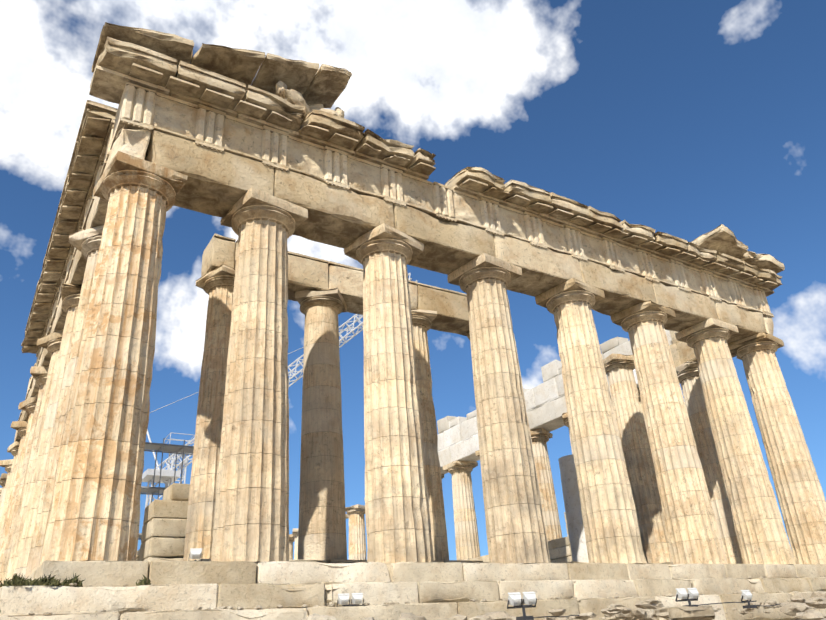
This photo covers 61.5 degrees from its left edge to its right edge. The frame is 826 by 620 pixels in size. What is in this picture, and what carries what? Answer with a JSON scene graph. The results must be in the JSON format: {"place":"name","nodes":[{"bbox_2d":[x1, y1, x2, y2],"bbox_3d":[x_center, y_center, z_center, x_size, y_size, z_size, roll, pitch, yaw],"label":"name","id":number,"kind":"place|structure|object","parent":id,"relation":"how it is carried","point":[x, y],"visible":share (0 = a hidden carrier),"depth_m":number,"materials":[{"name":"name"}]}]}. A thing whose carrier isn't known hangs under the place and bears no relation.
{"place":"outdoors","nodes":[
{"label":"outdoors","id":0,"kind":"place"},
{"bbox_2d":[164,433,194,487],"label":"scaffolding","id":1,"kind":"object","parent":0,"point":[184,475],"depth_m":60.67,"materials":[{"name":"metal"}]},
{"bbox_2d":[0,0,825,559],"label":"sky","id":2,"kind":"structure","parent":0,"point":[683,119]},
{"bbox_2d":[668,605,714,619],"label":"stone block","id":3,"kind":"structure","parent":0,"point":[705,612],"depth_m":16.41,"materials":[{"name":"beige stone"}]},
{"bbox_3d":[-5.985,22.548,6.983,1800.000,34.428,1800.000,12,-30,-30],"label":"ground","id":4,"kind":"structure","parent":0,"visible":0},
{"bbox_2d":[0,560,825,619],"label":"crepidoma steps","id":5,"kind":"structure","parent":4,"relation":"on","point":[431,590],"depth_m":16.91,"materials":[{"name":"stone"}]},
{"bbox_2d":[0,473,7,506],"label":"column","id":6,"kind":"structure","parent":5,"relation":"on","point":[3,477],"depth_m":47.39,"materials":[{"name":"stone"}]},
{"bbox_2d":[0,459,12,517],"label":"column","id":7,"kind":"structure","parent":5,"relation":"on","point":[7,464],"depth_m":44.24,"materials":[{"name":"stone"}]},
{"bbox_2d":[0,440,20,531],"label":"column","id":8,"kind":"structure","parent":5,"relation":"on","point":[13,448],"depth_m":40.69,"materials":[{"name":"stone"}]},
{"bbox_2d":[0,421,27,550],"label":"column","id":9,"kind":"structure","parent":5,"relation":"on","point":[20,427],"depth_m":37.21,"materials":[{"name":"stone"}]},
{"bbox_2d":[0,394,37,570],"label":"column","id":10,"kind":"structure","parent":5,"relation":"on","point":[28,406],"depth_m":33.59,"materials":[{"name":"stone"}]},
{"bbox_2d":[0,366,48,587],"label":"column","id":11,"kind":"structure","parent":5,"relation":"on","point":[39,374],"depth_m":29.81,"materials":[{"name":"stone"}]},
{"bbox_2d":[5,329,63,580],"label":"column","id":12,"kind":"structure","parent":5,"relation":"on","point":[51,343],"depth_m":26.49,"materials":[{"name":"stone"}]},
{"bbox_2d":[14,283,81,577],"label":"column","id":13,"kind":"structure","parent":5,"relation":"on","point":[70,294],"depth_m":23.02,"materials":[{"name":"stone"}]},
{"bbox_2d":[25,225,103,579],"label":"column","id":14,"kind":"structure","parent":5,"relation":"on","point":[86,242],"depth_m":19.63,"materials":[{"name":"stone"}]},
{"bbox_2d":[14,152,109,441],"bbox_3d":[-16.000,1.996,31.867,1.775,1.358,29.489,12,-30,-30],"label":"architrave","id":15,"kind":"object","parent":14,"relation":"on","point":[96,216],"visible":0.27,"depth_m":24.86,"materials":[{"name":"stone"}]},
{"bbox_2d":[20,160,106,416],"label":"metopes","id":16,"kind":"object","parent":15,"relation":"attached to","point":[103,168],"visible":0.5,"depth_m":25.87,"materials":[{"name":"stone"}]},
{"bbox_2d":[26,124,113,394],"bbox_3d":[-15.065,-0.025,30.945,1.627,1.352,25.496,12,-30,-30],"label":"frieze","id":17,"kind":"object","parent":15,"relation":"on","point":[85,215],"visible":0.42,"depth_m":26.35,"materials":[{"name":"stone"}]},
{"bbox_2d":[21,100,117,356],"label":"cornice","id":18,"kind":"structure","parent":17,"relation":"on","point":[96,110],"depth_m":25.29,"materials":[{"name":"stone"}]},
{"bbox_2d":[22,117,109,352],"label":"mutules","id":19,"kind":"object","parent":18,"relation":"attached to","point":[97,127],"visible":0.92,"depth_m":25.64,"materials":[{"name":"stone"}]},
{"bbox_2d":[0,573,150,611],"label":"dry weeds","id":20,"kind":"object","parent":5,"relation":"on","point":[15,580],"visible":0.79,"depth_m":13.40,"materials":[{"name":"green plant"}]},
{"bbox_2d":[40,151,187,564],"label":"column","id":21,"kind":"structure","parent":5,"relation":"on","point":[95,514],"depth_m":16.56,"materials":[{"name":"stone"}]},
{"bbox_2d":[189,548,202,560],"bbox_3d":[-4.344,5.804,16.200,1.760,0.442,0.296,12,-30,-30],"label":"floodlight","id":22,"kind":"object","parent":5,"relation":"on","point":[195,553],"visible":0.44,"depth_m":15.85,"materials":[{"name":"grey metal"}]},
{"bbox_2d":[211,187,307,562],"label":"column","id":23,"kind":"structure","parent":5,"relation":"on","point":[251,520],"depth_m":18.40,"materials":[{"name":"stone"}]},
{"bbox_2d":[289,534,294,559],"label":"column","id":24,"kind":"structure","parent":5,"relation":"on","point":[291,538],"depth_m":77.81,"materials":[{"name":"stone"}]},
{"bbox_2d":[292,528,297,559],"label":"column","id":25,"kind":"structure","parent":5,"relation":"on","point":[295,532],"depth_m":74.44,"materials":[{"name":"stone"}]},
{"bbox_2d":[336,593,363,606],"bbox_3d":[-0.687,6.782,16.123,2.160,0.442,0.340,4,-27,-16],"label":"floodlight","id":26,"kind":"object","parent":5,"relation":"on","point":[344,599],"visible":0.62,"depth_m":15.94,"materials":[{"name":"grey metal"}]},
{"bbox_2d":[345,504,366,559],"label":"column","id":27,"kind":"structure","parent":5,"relation":"on","point":[357,540],"depth_m":64.30,"materials":[{"name":"stone"}]},
{"bbox_2d":[344,223,433,563],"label":"column","id":28,"kind":"structure","parent":5,"relation":"on","point":[398,522],"depth_m":20.57,"materials":[{"name":"stone"}]},
{"bbox_2d":[108,121,773,343],"bbox_3d":[4.451,-1.670,27.250,30.556,1.359,1.774,12,-30,-30],"label":"architrave","id":29,"kind":"object","parent":28,"relation":"on","point":[218,184],"visible":0.75,"depth_m":23.62,"materials":[{"name":"stone"}]},
{"bbox_2d":[110,82,770,312],"bbox_3d":[4.384,-2.892,27.820,30.561,1.352,1.627,12,-30,-30],"label":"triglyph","id":30,"kind":"object","parent":29,"relation":"on","point":[137,103],"visible":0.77,"depth_m":23.99,"materials":[{"name":"stone"}]},
{"bbox_2d":[89,37,782,296],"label":"cornice","id":31,"kind":"structure","parent":30,"relation":"on","point":[116,60],"depth_m":23.12,"materials":[{"name":"stone"}]},
{"bbox_2d":[92,22,351,119],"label":"pediment remains","id":32,"kind":"object","parent":31,"relation":"on","point":[323,86],"visible":0.44,"depth_m":22.19,"materials":[{"name":"stone"}]},
{"bbox_2d":[276,81,344,118],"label":"pediment sculpture fragments","id":33,"kind":"object","parent":32,"relation":"attached to","point":[292,96],"visible":0.52,"depth_m":22.75,"materials":[{"name":"stone"}]},
{"bbox_2d":[129,63,776,287],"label":"mutules","id":34,"kind":"object","parent":31,"relation":"attached to","point":[175,84],"visible":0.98,"depth_m":24.09,"materials":[{"name":"stone"}]},
{"bbox_2d":[691,224,784,273],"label":"pediment remains","id":35,"kind":"object","parent":31,"relation":"on","point":[721,238],"visible":0.31,"depth_m":34.53,"materials":[{"name":"stone"}]},
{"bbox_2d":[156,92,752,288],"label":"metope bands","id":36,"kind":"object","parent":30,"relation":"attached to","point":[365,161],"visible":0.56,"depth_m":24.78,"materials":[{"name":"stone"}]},
{"bbox_2d":[120,118,773,317],"bbox_3d":[4.864,-2.474,26.835,30.560,0.124,0.070,12,-30,-30],"label":"regulae","id":37,"kind":"object","parent":29,"relation":"attached to","point":[149,128],"visible":0.98,"depth_m":23.64,"materials":[{"name":"stone"}]},
{"bbox_2d":[152,96,758,308],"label":"metopes","id":38,"kind":"object","parent":29,"relation":"on","point":[238,136],"visible":0.77,"depth_m":24.44,"materials":[{"name":"stone"}]},
{"bbox_2d":[443,460,480,559],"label":"column","id":39,"kind":"structure","parent":5,"relation":"on","point":[466,536],"depth_m":50.89,"materials":[{"name":"stone"}]},
{"bbox_2d":[447,253,550,563],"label":"column","id":40,"kind":"structure","parent":5,"relation":"on","point":[515,528],"depth_m":22.71,"materials":[{"name":"stone"}]},
{"bbox_2d":[530,428,561,541],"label":"column","id":41,"kind":"structure","parent":5,"relation":"on","point":[540,437],"depth_m":44.42,"materials":[{"name":"stone"}]},
{"bbox_2d":[562,412,572,453],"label":"column","id":42,"kind":"structure","parent":5,"relation":"on","point":[565,418],"depth_m":42.65,"materials":[{"name":"stone"}]},
{"bbox_2d":[535,278,646,563],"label":"column","id":43,"kind":"structure","parent":5,"relation":"on","point":[610,523],"depth_m":24.88,"materials":[{"name":"stone"}]},
{"bbox_2d":[611,388,647,433],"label":"column","id":44,"kind":"structure","parent":5,"relation":"on","point":[640,402],"depth_m":39.06,"materials":[{"name":"stone"}]},
{"bbox_2d":[438,369,638,473],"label":"architrave","id":45,"kind":"object","parent":44,"relation":"on","point":[547,416],"visible":0.27,"depth_m":45.65,"materials":[{"name":"stone"}]},
{"bbox_2d":[438,330,672,450],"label":"frieze","id":46,"kind":"object","parent":45,"relation":"on","point":[545,392],"visible":0.23,"depth_m":45.92,"materials":[{"name":"stone"}]},
{"bbox_2d":[611,300,727,563],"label":"column","id":47,"kind":"structure","parent":5,"relation":"on","point":[693,533],"depth_m":27.02,"materials":[{"name":"stone"}]},
{"bbox_2d":[675,361,742,563],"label":"column","id":48,"kind":"structure","parent":5,"relation":"on","point":[688,376],"depth_m":34.25,"materials":[{"name":"stone"}]},
{"bbox_2d":[670,341,736,367],"bbox_3d":[15.326,2.070,36.395,1.771,1.357,3.612,12,-30,-30],"label":"architrave","id":49,"kind":"object","parent":48,"relation":"on","point":[682,352],"visible":0.31,"depth_m":36.53,"materials":[{"name":"stone"}]},
{"bbox_2d":[669,330,677,343],"bbox_3d":[15.400,0.766,36.813,1.632,1.356,3.112,12,-30,-30],"label":"frieze","id":50,"kind":"object","parent":49,"relation":"on","point":[673,337],"visible":0.02,"depth_m":37.29,"materials":[{"name":"stone"}]},
{"bbox_2d":[675,318,795,564],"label":"column","id":51,"kind":"structure","parent":5,"relation":"on","point":[762,537],"depth_m":29.18,"materials":[{"name":"stone"}]},
{"bbox_2d":[728,332,825,563],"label":"column","id":52,"kind":"structure","parent":5,"relation":"on","point":[800,495],"depth_m":31.16,"materials":[{"name":"stone"}]},
{"bbox_2d":[29,575,825,619],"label":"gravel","id":53,"kind":"structure","parent":4,"relation":"on","point":[639,613],"depth_m":17.40,"materials":[{"name":"grey gravel"}]},
{"bbox_2d":[301,593,825,619],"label":"limestone rocks","id":54,"kind":"object","parent":4,"relation":"on","point":[798,607],"visible":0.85,"depth_m":15.40,"materials":[{"name":"beige stone"}]},
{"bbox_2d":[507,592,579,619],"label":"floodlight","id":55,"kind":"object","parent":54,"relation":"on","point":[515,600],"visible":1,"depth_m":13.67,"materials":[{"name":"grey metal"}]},
{"bbox_2d":[675,588,755,606],"bbox_3d":[7.397,7.015,16.973,2.195,0.455,0.703,12,-30,-30],"label":"floodlight","id":56,"kind":"object","parent":54,"relation":"on","point":[682,594],"visible":0.96,"depth_m":16.71,"materials":[{"name":"grey metal"}]},
{"bbox_2d":[741,590,779,608],"bbox_3d":[9.467,7.720,18.575,2.058,0.442,0.323,12,-30,-30],"label":"floodlight","id":57,"kind":"object","parent":54,"relation":"on","point":[746,595],"visible":0.88,"depth_m":18.09,"materials":[{"name":"grey metal"}]},
{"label":"column","id":58,"kind":"object","parent":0,"visible":0},
{"bbox_2d":[437,337,627,433],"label":"stone blocks","id":59,"kind":"structure","parent":58,"relation":"on","point":[552,369],"depth_m":45.36,"materials":[{"name":"stone"}]},
{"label":"stylobate floor","id":60,"kind":"structure","parent":0,"visible":0},
{"bbox_2d":[197,559,673,564],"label":"pronaos platform","id":61,"kind":"structure","parent":60,"relation":"on","point":[357,561],"depth_m":22.84,"materials":[{"name":"stone"}]},
{"bbox_2d":[138,438,193,539],"bbox_3d":[-11.264,8.856,30.122,3.654,6.400,1.255,12,-30,-30],"label":"scaffolding","id":62,"kind":"object","parent":61,"relation":"on","point":[183,449],"visible":0.19,"depth_m":31.20,"materials":[{"name":"metal"}]},
{"bbox_2d":[183,264,234,560],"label":"column","id":63,"kind":"structure","parent":61,"relation":"on","point":[216,285],"depth_m":22.97,"materials":[{"name":"stone"}]},
{"bbox_2d":[201,234,469,335],"bbox_3d":[-1.976,-0.704,29.062,13.348,1.367,1.475,12,-30,-30],"label":"architrave","id":64,"kind":"object","parent":63,"relation":"on","point":[306,272],"visible":0.5,"depth_m":27.86,"materials":[{"name":"stone"}]},
{"bbox_2d":[141,273,417,543],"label":"crane","id":65,"kind":"object","parent":61,"relation":"on","point":[167,477],"visible":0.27,"depth_m":53.49,"materials":[{"name":"paint"}]},
{"bbox_2d":[295,287,346,560],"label":"column","id":66,"kind":"structure","parent":61,"relation":"on","point":[322,526],"depth_m":24.69,"materials":[{"name":"stone"}]},
{"bbox_2d":[136,483,572,562],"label":"stone blocks","id":67,"kind":"structure","parent":61,"relation":"on","point":[164,529],"depth_m":24.79,"materials":[{"name":"stone"}]},
{"bbox_2d":[411,309,448,560],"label":"column","id":68,"kind":"structure","parent":61,"relation":"on","point":[422,320],"depth_m":27.06,"materials":[{"name":"stone"}]},
{"bbox_2d":[558,454,588,562],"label":"column","id":69,"kind":"structure","parent":61,"relation":"on","point":[573,510],"depth_m":30.12,"materials":[{"name":"stone"}]},
{"bbox_2d":[603,353,672,562],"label":"column","id":70,"kind":"structure","parent":61,"relation":"on","point":[630,422],"depth_m":33.26,"materials":[{"name":"stone"}]}
]}

